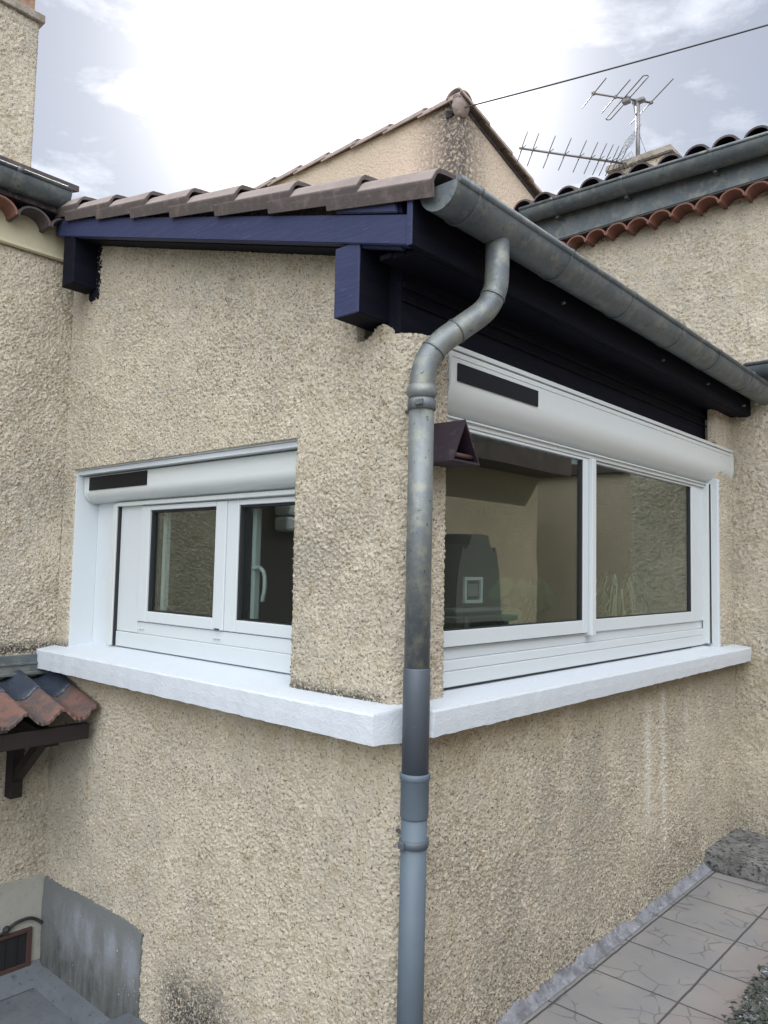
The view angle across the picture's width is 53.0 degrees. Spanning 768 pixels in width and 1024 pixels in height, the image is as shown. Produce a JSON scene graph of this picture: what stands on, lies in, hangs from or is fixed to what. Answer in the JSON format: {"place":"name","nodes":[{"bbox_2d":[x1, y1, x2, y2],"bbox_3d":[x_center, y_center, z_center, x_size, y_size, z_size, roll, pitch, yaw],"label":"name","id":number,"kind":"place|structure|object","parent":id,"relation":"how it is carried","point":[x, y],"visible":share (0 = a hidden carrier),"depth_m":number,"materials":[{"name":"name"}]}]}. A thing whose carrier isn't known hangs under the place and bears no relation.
{"place":"outdoors","nodes":[
{"label":"outdoors","id":0,"kind":"place"},
{"bbox_2d":[0,988,74,1023],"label":"court","id":1,"kind":"object","parent":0,"point":[32,1006],"depth_m":3.54,"materials":[{"name":"grey concrete"}]},
{"bbox_2d":[0,958,43,1000],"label":"kerb","id":2,"kind":"structure","parent":1,"relation":"on","point":[16,982],"depth_m":3.72,"materials":[{"name":"grey concrete"}]},
{"bbox_2d":[33,967,110,1023],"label":"kerb","id":3,"kind":"structure","parent":1,"relation":"on","point":[70,1003],"depth_m":3.56,"materials":[{"name":"grey concrete"}]},
{"bbox_2d":[104,1012,147,1023],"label":"steps","id":4,"kind":"structure","parent":1,"relation":"on","point":[128,1018],"depth_m":3.23,"materials":[{"name":"grey concrete"}]},
{"bbox_2d":[210,579,213,614],"bbox_3d":[-0.775,0.489,3.700,0.104,0.427,0.144,3,-4,-19],"label":"kitchen tap","id":5,"kind":"object","parent":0,"point":[211,609],"visible":0.16,"depth_m":3.74,"materials":[{"name":"silver metal"}]},
{"bbox_2d":[254,87,541,208],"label":"house","id":6,"kind":"structure","parent":0,"point":[470,143],"depth_m":9.42,"materials":[{"name":"beige paint"}]},
{"bbox_2d":[446,24,767,118],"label":"overhead wire","id":7,"kind":"object","parent":6,"relation":"attached to","point":[449,113],"visible":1,"depth_m":8.45,"materials":[{"name":"black metal"}]},
{"bbox_2d":[31,0,767,199],"label":"sky","id":8,"kind":"structure","parent":0,"point":[133,97],"materials":[{"name":"white"}]},
{"bbox_2d":[519,871,767,1023],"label":"path","id":9,"kind":"structure","parent":0,"point":[696,953],"depth_m":3.17,"materials":[{"name":"grey tile"}]},
{"bbox_2d":[496,862,711,1023],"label":"kerb","id":10,"kind":"structure","parent":9,"relation":"on","point":[519,1011],"depth_m":3.23,"materials":[{"name":"grey concrete"}]},
{"bbox_2d":[704,828,767,885],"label":"concrete step","id":11,"kind":"object","parent":9,"relation":"on","point":[739,853],"visible":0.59,"depth_m":4.21,"materials":[{"name":"grey concrete"}]},
{"bbox_2d":[721,963,767,1023],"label":"silver plant","id":12,"kind":"object","parent":9,"relation":"on","point":[754,1010],"visible":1,"depth_m":2.81,"materials":[{"name":"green plant"}]},
{"bbox_3d":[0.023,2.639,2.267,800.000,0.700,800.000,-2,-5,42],"label":"ground","id":13,"kind":"structure","parent":0,"visible":0},
{"bbox_2d":[0,0,78,975],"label":"house","id":14,"kind":"structure","parent":13,"relation":"on","point":[36,304],"depth_m":3.90,"materials":[{"name":"paint"}]},
{"bbox_2d":[0,916,42,935],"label":"wall cable","id":15,"kind":"object","parent":14,"relation":"attached to","point":[6,930],"depth_m":3.77,"materials":[{"name":"black rubber"}]},
{"bbox_2d":[0,654,98,798],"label":"door canopy","id":16,"kind":"object","parent":14,"relation":"attached to","point":[31,708],"visible":0.98,"depth_m":3.62,"materials":[{"name":"tile"}]},
{"bbox_2d":[36,168,767,1023],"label":"house extension","id":17,"kind":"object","parent":13,"relation":"on","point":[330,760],"visible":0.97,"depth_m":3.10,"materials":[{"name":"beige paint"}]},
{"bbox_2d":[112,489,295,673],"bbox_3d":[-0.723,0.268,3.362,1.580,0.746,0.097,-2,-5,42],"label":"window","id":18,"kind":"structure","parent":17,"relation":"in","point":[227,636],"depth_m":3.32,"materials":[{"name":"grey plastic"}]},
{"bbox_2d":[433,419,479,467],"bbox_3d":[0.213,-0.225,2.519,0.140,0.140,0.152,-2,-5,42],"label":"nest box","id":19,"kind":"object","parent":17,"relation":"attached to","point":[453,445],"visible":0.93,"depth_m":2.49,"materials":[{"name":"brown paint"}]},
{"bbox_2d":[444,606,505,627],"bbox_3d":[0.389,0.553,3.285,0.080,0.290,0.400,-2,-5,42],"label":"table","id":20,"kind":"object","parent":17,"relation":"on","point":[465,611],"visible":0.61,"depth_m":3.26,"materials":[{"name":"grey"}]},
{"bbox_2d":[463,577,482,602],"bbox_3d":[0.377,0.331,3.262,0.012,0.110,0.130,-2,-5,42],"label":"picture frame","id":21,"kind":"object","parent":20,"relation":"on","point":[470,589],"visible":1,"depth_m":3.26,"materials":[{"name":"grey plastic"}]},
{"bbox_2d":[489,577,560,624],"bbox_3d":[0.598,0.507,3.496,0.233,0.426,0.525,-2,-5,42],"label":"potted plant","id":22,"kind":"object","parent":17,"relation":"on","point":[540,592],"visible":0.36,"depth_m":3.48,"materials":[{"name":"green plant"}]},
{"bbox_2d":[442,429,711,689],"bbox_3d":[1.007,0.210,3.579,0.090,0.966,2.735,-2,-5,42],"label":"window","id":23,"kind":"structure","parent":17,"relation":"in","point":[474,655],"depth_m":3.43,"materials":[{"name":"grey plastic"}]},
{"bbox_2d":[596,571,653,617],"bbox_3d":[1.206,0.548,4.112,0.315,0.459,0.862,-2,-5,42],"label":"potted plant","id":24,"kind":"object","parent":17,"relation":"on","point":[620,603],"visible":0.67,"depth_m":4.06,"materials":[{"name":"green plant"}]},
{"bbox_2d":[473,125,767,835],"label":"house","id":25,"kind":"structure","parent":13,"relation":"on","point":[669,229],"depth_m":4.87,"materials":[{"name":"beige paint"}]},
{"bbox_2d":[516,124,645,175],"bbox_3d":[1.776,-3.160,6.776,1.226,0.520,0.390,2,-4,-8],"label":"tv antenna","id":26,"kind":"object","parent":25,"relation":"attached to","point":[580,156],"visible":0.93,"depth_m":6.77,"materials":[{"name":"silver metal"}]},
{"bbox_2d":[582,75,673,155],"bbox_3d":[2.136,-3.394,6.893,0.600,0.679,0.710,2,-4,-12],"label":"tv antenna","id":27,"kind":"object","parent":25,"relation":"attached to","point":[627,99],"visible":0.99,"depth_m":6.91,"materials":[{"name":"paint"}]}
]}

